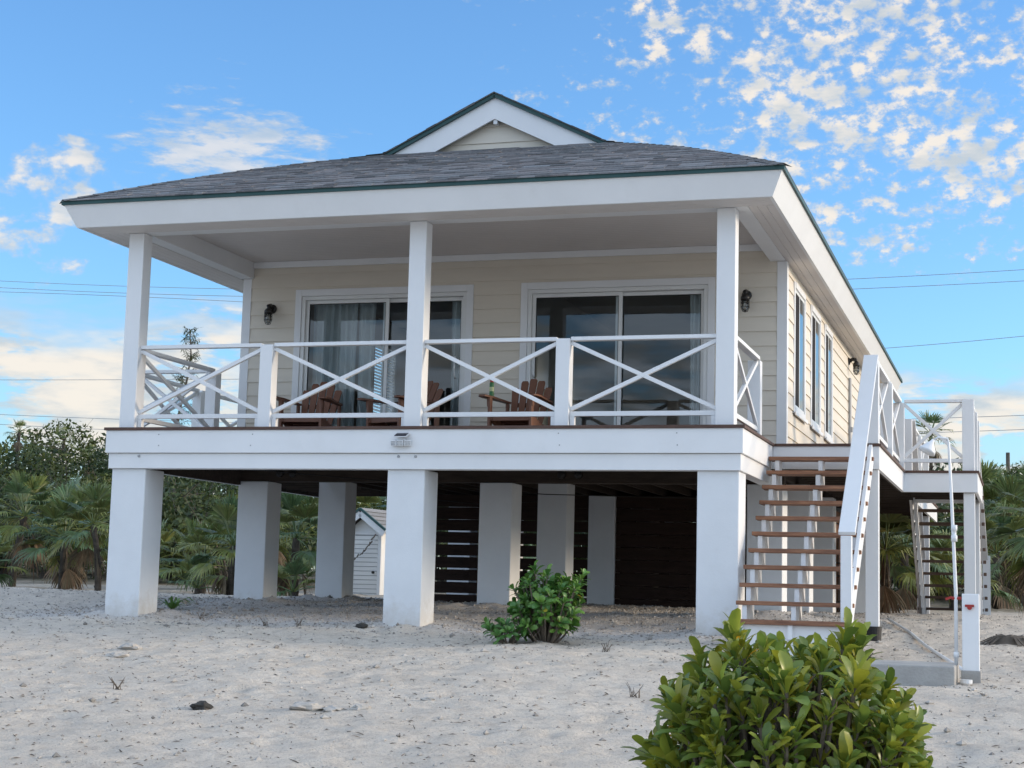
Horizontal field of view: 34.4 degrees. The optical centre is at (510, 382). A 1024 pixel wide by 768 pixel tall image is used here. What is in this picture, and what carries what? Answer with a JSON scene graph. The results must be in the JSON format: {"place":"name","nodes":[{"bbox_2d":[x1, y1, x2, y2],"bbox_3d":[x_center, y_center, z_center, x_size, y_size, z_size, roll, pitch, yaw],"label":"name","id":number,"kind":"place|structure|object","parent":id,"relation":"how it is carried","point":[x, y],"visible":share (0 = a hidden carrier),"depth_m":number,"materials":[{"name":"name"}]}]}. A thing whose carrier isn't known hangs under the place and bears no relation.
{"place":"outdoors","nodes":[
{"label":"outdoors","id":0,"kind":"place"},
{"bbox_2d":[15,292,240,301],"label":"power line","id":1,"kind":"object","parent":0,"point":[125,296],"visible":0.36,"depth_m":87.58,"materials":[{"name":"black metal"}]},
{"bbox_2d":[0,281,1016,296],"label":"power line","id":2,"kind":"object","parent":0,"point":[242,296],"visible":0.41,"depth_m":85.74,"materials":[{"name":"black metal"}]},
{"bbox_2d":[0,564,1023,767],"bbox_3d":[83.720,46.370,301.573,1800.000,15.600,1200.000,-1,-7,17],"label":"ground","id":3,"kind":"structure","parent":0,"point":[577,741],"depth_m":12.26,"materials":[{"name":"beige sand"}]},
{"bbox_2d":[0,531,28,586],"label":"fan palm","id":4,"kind":"object","parent":3,"relation":"on","point":[4,547],"visible":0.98,"depth_m":32.23,"materials":[{"name":"green plant"}]},
{"bbox_2d":[3,420,32,470],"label":"fan palm","id":5,"kind":"object","parent":3,"relation":"on","point":[17,446],"visible":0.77,"depth_m":60.31,"materials":[{"name":"green plant"}]},
{"bbox_2d":[0,480,58,574],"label":"scrub tree","id":6,"kind":"object","parent":3,"relation":"on","point":[26,525],"visible":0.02,"depth_m":48.80,"materials":[{"name":"green plant"}]},
{"bbox_2d":[0,475,72,574],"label":"scrub tree","id":7,"kind":"object","parent":3,"relation":"on","point":[2,571],"visible":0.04,"depth_m":45.91,"materials":[{"name":"green plant"}]},
{"bbox_2d":[0,469,74,586],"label":"fan palm","id":8,"kind":"object","parent":3,"relation":"on","point":[19,488],"visible":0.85,"depth_m":33.88,"materials":[{"name":"green plant"}]},
{"bbox_2d":[0,441,80,565],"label":"scrub tree","id":9,"kind":"object","parent":3,"relation":"on","point":[24,464],"visible":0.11,"depth_m":55.55,"materials":[{"name":"green plant"}]},
{"bbox_2d":[0,464,109,579],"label":"scrub tree","id":10,"kind":"object","parent":3,"relation":"on","point":[41,573],"visible":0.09,"depth_m":44.02,"materials":[{"name":"green plant"}]},
{"bbox_2d":[0,418,110,572],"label":"scrub tree","id":11,"kind":"object","parent":3,"relation":"on","point":[66,459],"visible":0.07,"depth_m":52.81,"materials":[{"name":"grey plant"}]},
{"bbox_2d":[5,474,108,583],"bbox_3d":[-10.223,3.665,38.264,2.614,3.261,2.716,6,-9,-35],"label":"fan palm","id":12,"kind":"object","parent":3,"relation":"on","point":[104,556],"visible":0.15,"depth_m":38.22,"materials":[{"name":"green plant"}]},
{"bbox_2d":[9,484,109,589],"bbox_3d":[-8.968,3.345,33.422,2.263,2.718,2.178,3,-7,-13],"label":"fan palm","id":13,"kind":"object","parent":3,"relation":"on","point":[55,507],"visible":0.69,"depth_m":33.22,"materials":[{"name":"green plant"}]},
{"bbox_2d":[50,426,77,481],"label":"fan palm","id":14,"kind":"object","parent":3,"relation":"on","point":[63,437],"visible":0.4,"depth_m":60.10,"materials":[{"name":"green plant"}]},
{"bbox_2d":[44,481,111,590],"bbox_3d":[-8.258,3.081,32.726,1.886,2.351,1.999,0,-7,10],"label":"fan palm","id":15,"kind":"object","parent":3,"relation":"on","point":[98,497],"visible":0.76,"depth_m":32.69,"materials":[{"name":"green plant"}]},
{"bbox_2d":[77,444,101,571],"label":"fan palm","id":16,"kind":"object","parent":3,"relation":"on","point":[91,447],"visible":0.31,"depth_m":57.07,"materials":[{"name":"green plant"}]},
{"bbox_2d":[108,676,123,689],"bbox_3d":[-2.845,2.183,11.975,0.123,0.116,0.072,5,-8,-24],"label":"dry sprout","id":17,"kind":"object","parent":3,"relation":"on","point":[116,686],"visible":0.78,"depth_m":11.96,"materials":[{"name":"brown plant"}]},
{"bbox_2d":[105,652,129,657],"bbox_3d":[-3.380,2.345,14.230,0.204,0.062,0.138,1,-7,1],"label":"rock","id":18,"kind":"object","parent":3,"relation":"on","point":[117,655],"visible":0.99,"depth_m":14.19,"materials":[{"name":"stone"}]},
{"bbox_2d":[60,450,193,548],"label":"scrub tree","id":19,"kind":"object","parent":3,"relation":"on","point":[101,459],"visible":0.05,"depth_m":52.50,"materials":[{"name":"green plant"}]},
{"bbox_2d":[117,643,141,649],"bbox_3d":[-3.402,2.357,14.760,0.244,0.079,0.200,-4,-9,38],"label":"rock","id":20,"kind":"object","parent":3,"relation":"on","point":[129,646],"visible":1,"depth_m":14.69,"materials":[{"name":"stone"}]},
{"bbox_2d":[90,519,201,577],"bbox_3d":[-7.805,4.131,35.207,2.202,2.583,2.417,-1,-8,19],"label":"fan palm","id":21,"kind":"object","parent":3,"relation":"on","point":[166,538],"visible":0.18,"depth_m":35.37,"materials":[{"name":"green plant"}]},
{"bbox_2d":[71,477,283,581],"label":"scrub tree","id":22,"kind":"object","parent":3,"relation":"on","point":[183,505],"visible":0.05,"depth_m":42.62,"materials":[{"name":"green plant"}]},
{"bbox_2d":[157,596,199,608],"bbox_3d":[-4.014,2.620,19.817,0.724,0.197,0.731,-1,-7,17],"label":"strap leaf plant","id":23,"kind":"object","parent":3,"relation":"on","point":[171,604],"visible":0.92,"depth_m":19.75,"materials":[{"name":"green plant"}]},
{"bbox_2d":[157,326,201,578],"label":"casuarina tree","id":24,"kind":"object","parent":3,"relation":"on","point":[190,359],"visible":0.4,"depth_m":47.45,"materials":[{"name":"green plant"}]},
{"bbox_2d":[173,597,188,603],"bbox_3d":[-4.152,2.745,20.746,0.183,0.117,0.244,8,-10,-44],"label":"rock","id":25,"kind":"object","parent":3,"relation":"on","point":[185,602],"visible":0.38,"depth_m":20.71,"materials":[{"name":"stone"}]},
{"bbox_2d":[78,466,285,577],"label":"scrub tree","id":26,"kind":"object","parent":3,"relation":"on","point":[95,478],"visible":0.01,"depth_m":48.38,"materials":[{"name":"green plant"}]},
{"bbox_2d":[159,516,234,593],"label":"fan palm","id":27,"kind":"object","parent":3,"relation":"on","point":[194,536],"visible":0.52,"depth_m":32.46,"materials":[{"name":"green plant"}]},
{"bbox_2d":[167,552,226,594],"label":"fan palm","id":28,"kind":"object","parent":3,"relation":"on","point":[183,565],"visible":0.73,"depth_m":30.89,"materials":[{"name":"green plant"}]},
{"bbox_2d":[190,701,213,709],"bbox_3d":[-2.067,2.177,11.102,0.136,0.088,0.166,-2,-8,25],"label":"rock","id":29,"kind":"object","parent":3,"relation":"on","point":[201,705],"visible":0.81,"depth_m":11.05,"materials":[{"name":"grey stone"}]},
{"bbox_2d":[95,476,317,580],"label":"scrub tree","id":30,"kind":"object","parent":3,"relation":"on","point":[175,519],"visible":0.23,"depth_m":40.47,"materials":[{"name":"green plant"}]},
{"bbox_2d":[174,493,291,594],"bbox_3d":[-5.175,3.202,30.474,2.028,2.435,1.952,-4,-9,40],"label":"fan palm","id":31,"kind":"object","parent":3,"relation":"on","point":[225,513],"visible":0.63,"depth_m":30.35,"materials":[{"name":"green plant"}]},
{"bbox_2d":[224,516,299,566],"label":"fan palm","id":32,"kind":"object","parent":3,"relation":"on","point":[281,556],"visible":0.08,"depth_m":36.33,"materials":[{"name":"green plant"}]},
{"bbox_2d":[277,557,315,595],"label":"fan palm","id":33,"kind":"object","parent":3,"relation":"on","point":[296,566],"visible":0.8,"depth_m":29.96,"materials":[{"name":"green plant"}]},
{"bbox_2d":[277,492,318,595],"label":"fan palm","id":34,"kind":"object","parent":3,"relation":"on","point":[305,507],"visible":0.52,"depth_m":32.17,"materials":[{"name":"green plant"}]},
{"bbox_2d":[283,495,317,560],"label":"scrub tree","id":35,"kind":"object","parent":3,"relation":"on","point":[299,527],"visible":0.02,"depth_m":49.27,"materials":[{"name":"green plant"}]},
{"bbox_2d":[289,701,325,710],"bbox_3d":[-1.351,2.158,10.998,0.246,0.080,0.175,4,-7,-17],"label":"rock","id":36,"kind":"object","parent":3,"relation":"on","point":[309,706],"visible":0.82,"depth_m":10.93,"materials":[{"name":"stone"}]},
{"bbox_2d":[322,705,342,711],"bbox_3d":[-1.177,2.174,10.977,0.139,0.068,0.209,2,-7,-4],"label":"rock","id":37,"kind":"object","parent":3,"relation":"on","point":[331,708],"visible":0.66,"depth_m":10.92,"materials":[{"name":"stone"}]},
{"bbox_2d":[303,496,386,550],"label":"fan palm","id":38,"kind":"object","parent":3,"relation":"on","point":[362,500],"visible":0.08,"depth_m":37.01,"materials":[{"name":"green plant"}]},
{"bbox_2d":[349,703,370,709],"bbox_3d":[-0.997,2.170,11.029,0.133,0.066,0.171,-2,-8,29],"label":"rock","id":39,"kind":"object","parent":3,"relation":"on","point":[357,706],"visible":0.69,"depth_m":10.99,"materials":[{"name":"stone"}]},
{"bbox_2d":[355,623,367,628],"bbox_3d":[-1.521,2.493,16.950,0.127,0.074,0.167,4,-7,-17],"label":"rock","id":40,"kind":"object","parent":3,"relation":"on","point":[362,625],"visible":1,"depth_m":16.91,"materials":[{"name":"grey stone"}]},
{"bbox_2d":[296,497,441,568],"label":"scrub tree","id":41,"kind":"object","parent":3,"relation":"on","point":[373,505],"visible":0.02,"depth_m":47.70,"materials":[{"name":"green plant"}]},
{"bbox_2d":[353,508,386,594],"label":"garden shed","id":42,"kind":"structure","parent":3,"relation":"on","point":[369,568],"depth_m":34.44,"materials":[{"name":"white wood"}]},
{"bbox_2d":[354,534,375,560],"bbox_3d":[-3.132,3.467,34.398,0.710,0.667,0.023,-1,-7,17],"label":"driftwood garland","id":43,"kind":"object","parent":42,"relation":"hanging from","point":[366,547],"visible":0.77,"depth_m":34.35,"materials":[{"name":"grey wood"}]},
{"bbox_2d":[353,535,377,594],"bbox_3d":[-3.072,3.861,34.490,0.680,1.390,0.046,-2,-8,24],"label":"door","id":44,"kind":"structure","parent":42,"relation":"in","point":[364,582],"depth_m":34.46,"materials":[{"name":"white wood"}]},
{"bbox_2d":[420,697,434,700],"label":"rock","id":45,"kind":"object","parent":3,"relation":"on","point":[428,698],"visible":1,"depth_m":11.45,"materials":[{"name":"stone"}]},
{"bbox_2d":[435,530,536,581],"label":"scrub tree","id":46,"kind":"object","parent":3,"relation":"on","point":[447,555],"depth_m":46.42,"materials":[{"name":"green plant"}]},
{"bbox_2d":[440,543,535,568],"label":"fan palm","id":47,"kind":"object","parent":3,"relation":"on","point":[523,557],"visible":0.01,"depth_m":37.19,"materials":[{"name":"green plant"}]},
{"bbox_2d":[481,615,536,644],"bbox_3d":[-0.029,2.361,15.661,0.521,0.360,0.510,-1,-7,17],"label":"beach shrub","id":48,"kind":"object","parent":3,"relation":"on","point":[502,630],"visible":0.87,"depth_m":15.56,"materials":[{"name":"green plant"}]},
{"bbox_2d":[0,587,1023,767],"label":"twig litter","id":49,"kind":"object","parent":3,"relation":"on","point":[412,679],"visible":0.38,"depth_m":12.92,"materials":[{"name":"brown wood"}]},
{"bbox_2d":[0,428,1023,582],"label":"wood","id":50,"kind":"object","parent":3,"relation":"on","point":[3,450],"visible":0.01,"depth_m":62.41,"materials":[{"name":"green plant"}]},
{"bbox_2d":[59,91,990,655],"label":"beach house","id":51,"kind":"structure","parent":3,"relation":"on","point":[573,267],"depth_m":19.21,"materials":[{"name":"white paint"}]},
{"bbox_2d":[264,304,276,324],"bbox_3d":[-3.056,-0.872,21.003,0.120,0.283,0.177,-1,-7,17],"label":"wall lamp","id":52,"kind":"object","parent":51,"relation":"attached to","point":[271,309],"visible":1,"depth_m":20.97,"materials":[{"name":"black metal"}]},
{"bbox_2d":[276,382,342,426],"bbox_3d":[-2.397,0.350,19.950,0.722,0.841,1.004,0,-7,13],"label":"adirondack chair","id":53,"kind":"object","parent":51,"relation":"on","point":[321,406],"visible":0.56,"depth_m":20.12,"materials":[{"name":"brown wood"}]},
{"bbox_2d":[312,304,357,425],"bbox_3d":[-2.239,-0.110,20.978,0.610,1.890,0.086,-1,-7,17],"label":"curtain","id":54,"kind":"object","parent":51,"relation":"hanging from","point":[335,322],"visible":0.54,"depth_m":21.01,"materials":[{"name":"grey fabric"}]},
{"bbox_2d":[356,303,376,425],"bbox_3d":[-1.826,-0.110,20.892,0.230,1.890,0.081,-1,-7,17],"label":"curtain","id":55,"kind":"object","parent":51,"relation":"hanging from","point":[367,322],"visible":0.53,"depth_m":20.92,"materials":[{"name":"grey fabric"}]},
{"bbox_2d":[291,284,473,425],"bbox_3d":[-1.599,-0.179,20.574,2.380,2.040,0.166,-1,-7,17],"label":"door frame","id":56,"kind":"structure","parent":51,"relation":"in","point":[449,293],"depth_m":20.66,"materials":[{"name":"white paint"}]},
{"bbox_2d":[357,381,442,425],"bbox_3d":[-1.242,0.345,19.672,0.722,0.841,1.004,-4,-9,39],"label":"adirondack chair","id":57,"kind":"object","parent":51,"relation":"on","point":[434,394],"visible":0.41,"depth_m":19.62,"materials":[{"name":"brown wood"}]},
{"bbox_2d":[391,433,410,445],"bbox_3d":[-1.141,0.585,17.215,0.225,0.139,0.106,-1,-7,17],"label":"solar light","id":58,"kind":"object","parent":51,"relation":"attached to","point":[401,442],"visible":1,"depth_m":17.19,"materials":[{"name":"white plastic"}]},
{"bbox_2d":[450,301,460,425],"bbox_3d":[-0.629,-0.130,20.481,0.240,1.890,0.083,-1,-7,17],"label":"curtain","id":59,"kind":"object","parent":51,"relation":"hanging from","point":[456,312],"visible":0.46,"depth_m":20.53,"materials":[{"name":"grey fabric"}]},
{"bbox_2d":[479,379,553,425],"bbox_3d":[0.126,0.316,19.150,0.722,0.841,1.004,-1,-8,20],"label":"adirondack chair","id":60,"kind":"object","parent":51,"relation":"on","point":[530,405],"visible":0.62,"depth_m":19.27,"materials":[{"name":"brown wood"}]},
{"bbox_2d":[489,380,493,395],"bbox_3d":[-0.212,0.051,19.039,0.055,0.215,0.055,-1,-7,17],"label":"bottle","id":61,"kind":"object","parent":60,"relation":"on","point":[491,389],"visible":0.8,"depth_m":19.02,"materials":[{"name":"green glass"}]},
{"bbox_2d":[518,277,715,424],"bbox_3d":[1.257,-0.215,19.692,2.380,2.040,0.166,-1,-7,17],"label":"door frame","id":62,"kind":"structure","parent":51,"relation":"in","point":[703,286],"depth_m":19.73,"materials":[{"name":"white paint"}]},
{"bbox_2d":[689,295,700,424],"bbox_3d":[2.232,-0.166,19.597,0.230,1.890,0.086,-1,-7,17],"label":"curtain","id":63,"kind":"object","parent":51,"relation":"hanging from","point":[695,304],"visible":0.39,"depth_m":19.64,"materials":[{"name":"grey fabric"}]},
{"bbox_2d":[741,289,751,311],"bbox_3d":[2.734,-0.954,19.215,0.120,0.283,0.177,-1,-7,17],"label":"wall lamp","id":64,"kind":"object","parent":51,"relation":"attached to","point":[746,295],"visible":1,"depth_m":19.17,"materials":[{"name":"black metal"}]},
{"bbox_2d":[793,281,807,424],"bbox_3d":[3.519,-0.353,20.214,0.110,1.620,1.140,-1,-7,17],"label":"window","id":65,"kind":"structure","parent":51,"relation":"in","point":[799,312],"depth_m":20.21,"materials":[{"name":"white paint"}]},
{"bbox_2d":[810,304,822,436],"bbox_3d":[4.001,-0.147,21.768,0.110,1.620,1.140,-1,-7,17],"label":"window","id":66,"kind":"structure","parent":51,"relation":"in","point":[815,320],"depth_m":21.76,"materials":[{"name":"white paint"}]},
{"bbox_2d":[824,324,833,442],"bbox_3d":[4.446,0.043,23.198,0.110,1.620,1.040,-1,-7,17],"label":"window","id":67,"kind":"structure","parent":51,"relation":"in","point":[828,339],"depth_m":23.21,"materials":[{"name":"white paint"}]},
{"bbox_2d":[848,357,859,374],"bbox_3d":[5.383,-0.262,25.914,0.177,0.283,0.120,-1,-7,17],"label":"wall lamp","id":68,"kind":"object","parent":51,"relation":"attached to","point":[856,366],"visible":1,"depth_m":25.89,"materials":[{"name":"black metal"}]},
{"bbox_2d":[478,520,587,571],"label":"scrub tree","id":69,"kind":"object","parent":3,"relation":"on","point":[575,545],"depth_m":46.13,"materials":[{"name":"green plant"}]},
{"bbox_2d":[506,560,590,642],"bbox_3d":[0.328,2.125,15.793,0.800,0.867,0.811,5,-8,-23],"label":"beach shrub","id":70,"kind":"object","parent":3,"relation":"on","point":[551,615],"visible":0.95,"depth_m":15.66,"materials":[{"name":"green plant"}]},
{"bbox_2d":[601,643,611,651],"bbox_3d":[0.858,2.376,14.819,0.096,0.128,0.130,-4,-9,35],"label":"dry sprout","id":71,"kind":"object","parent":3,"relation":"on","point":[605,649],"visible":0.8,"depth_m":14.81,"materials":[{"name":"plant"}]},
{"bbox_2d":[627,682,643,697],"bbox_3d":[0.892,2.213,11.867,0.122,0.130,0.092,0,-7,10],"label":"dry sprout","id":72,"kind":"object","parent":3,"relation":"on","point":[631,694],"visible":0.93,"depth_m":11.86,"materials":[{"name":"plant"}]},
{"bbox_2d":[620,606,936,767],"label":"beach shrub","id":73,"kind":"object","parent":3,"relation":"on","point":[841,721],"visible":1,"depth_m":5.27,"materials":[{"name":"green plant"}]},
{"bbox_2d":[855,534,864,612],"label":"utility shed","id":74,"kind":"structure","parent":3,"relation":"on","point":[860,603],"depth_m":24.56,"materials":[{"name":"white wood"}]},
{"bbox_2d":[880,532,911,562],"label":"fan palm","id":75,"kind":"object","parent":3,"relation":"on","point":[881,540],"visible":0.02,"depth_m":33.28,"materials":[{"name":"green plant"}]},
{"bbox_2d":[871,660,958,686],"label":"concrete slab","id":76,"kind":"structure","parent":3,"relation":"on","point":[915,673],"depth_m":13.62,"materials":[{"name":"grey concrete"}]},
{"bbox_2d":[880,514,958,613],"bbox_3d":[6.467,3.116,28.520,2.354,2.826,2.265,4,-8,-19],"label":"fan palm","id":77,"kind":"object","parent":3,"relation":"on","point":[888,596],"visible":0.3,"depth_m":28.26,"materials":[{"name":"green plant"}]},
{"bbox_2d":[880,470,960,592],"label":"scrub tree","id":78,"kind":"object","parent":3,"relation":"on","point":[909,583],"depth_m":45.63,"materials":[{"name":"green plant"}]},
{"bbox_2d":[880,519,963,610],"bbox_3d":[7.270,3.332,30.222,2.178,2.718,2.263,5,-8,-26],"label":"fan palm","id":79,"kind":"object","parent":3,"relation":"on","point":[907,598],"visible":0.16,"depth_m":30.13,"materials":[{"name":"green plant"}]},
{"bbox_2d":[887,618,961,669],"bbox_3d":[4.338,2.732,17.533,0.069,0.394,5.804,1,-7,7],"label":"pipe","id":80,"kind":"object","parent":3,"relation":"on","point":[920,641],"visible":0.85,"depth_m":17.09,"materials":[{"name":"white plastic"}]},
{"bbox_2d":[915,410,955,469],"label":"fan palm","id":81,"kind":"object","parent":3,"relation":"on","point":[933,418],"visible":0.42,"depth_m":52.59,"materials":[{"name":"green plant"}]},
{"bbox_2d":[880,503,1011,599],"bbox_3d":[9.925,4.005,40.871,5.491,3.318,6.851,0,-7,10],"label":"scrub tree","id":82,"kind":"object","parent":3,"relation":"on","point":[945,506],"visible":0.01,"depth_m":38.79,"materials":[{"name":"green plant"}]},
{"bbox_2d":[919,436,980,685],"bbox_3d":[3.726,1.634,14.033,0.497,2.380,0.330,-1,-7,17],"label":"outdoor shower","id":83,"kind":"object","parent":3,"relation":"on","point":[970,672],"visible":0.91,"depth_m":13.96,"materials":[{"name":"white paint"}]},
{"bbox_2d":[906,499,1023,595],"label":"scrub tree","id":84,"kind":"object","parent":3,"relation":"on","point":[1002,549],"depth_m":39.02,"materials":[{"name":"green plant"}]},
{"bbox_2d":[909,529,1022,611],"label":"fan palm","id":85,"kind":"object","parent":3,"relation":"on","point":[959,543],"visible":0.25,"depth_m":31.29,"materials":[{"name":"green plant"}]},
{"bbox_2d":[930,459,1023,588],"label":"fan palm","id":86,"kind":"object","parent":3,"relation":"on","point":[989,472],"visible":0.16,"depth_m":35.79,"materials":[{"name":"green plant"}]},
{"bbox_2d":[949,496,1023,608],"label":"fan palm","id":87,"kind":"object","parent":3,"relation":"on","point":[1014,523],"visible":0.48,"depth_m":32.92,"materials":[{"name":"green plant"}]},
{"bbox_2d":[954,467,1023,589],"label":"scrub tree","id":88,"kind":"object","parent":3,"relation":"on","point":[1000,499],"depth_m":44.53,"materials":[{"name":"green plant"}]},
{"bbox_2d":[956,474,1023,605],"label":"fan palm","id":89,"kind":"object","parent":3,"relation":"on","point":[1008,485],"visible":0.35,"depth_m":34.93,"materials":[{"name":"green plant"}]},
{"bbox_2d":[980,634,1023,646],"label":"palm stump","id":90,"kind":"object","parent":3,"relation":"on","point":[997,639],"visible":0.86,"depth_m":17.27,"materials":[{"name":"grey plant"}]},
{"bbox_2d":[985,461,1023,616],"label":"fan palm","id":91,"kind":"object","parent":3,"relation":"on","point":[1017,565],"visible":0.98,"depth_m":26.28,"materials":[{"name":"green plant"}]},
{"bbox_2d":[1006,452,1009,472],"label":"utility pole","id":92,"kind":"object","parent":3,"relation":"on","point":[1008,458],"visible":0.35,"depth_m":73.06,"materials":[{"name":"grey wood"}]},
{"bbox_2d":[1006,461,1022,584],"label":"scrub tree","id":93,"kind":"object","parent":3,"relation":"on","point":[1013,469],"visible":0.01,"depth_m":46.85,"materials":[{"name":"green plant"}]},
{"bbox_2d":[0,414,1023,422],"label":"power line","id":94,"kind":"object","parent":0,"point":[232,422],"visible":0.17,"depth_m":85.75,"materials":[{"name":"black metal"}]},
{"bbox_2d":[0,424,1023,432],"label":"power line","id":95,"kind":"object","parent":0,"point":[923,432],"visible":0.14,"depth_m":74.23,"materials":[{"name":"black metal"}]},
{"bbox_2d":[0,0,1023,570],"label":"sky","id":96,"kind":"structure","parent":0,"point":[898,124],"materials":[{"name":"blue"}]},
{"bbox_2d":[7,269,1023,288],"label":"power line","id":97,"kind":"object","parent":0,"point":[222,288],"visible":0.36,"depth_m":85.69,"materials":[{"name":"black metal"}]},
{"bbox_2d":[890,336,1022,347],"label":"power line","id":98,"kind":"object","parent":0,"point":[956,342],"visible":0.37,"depth_m":74.41,"materials":[{"name":"black metal"}]}
]}

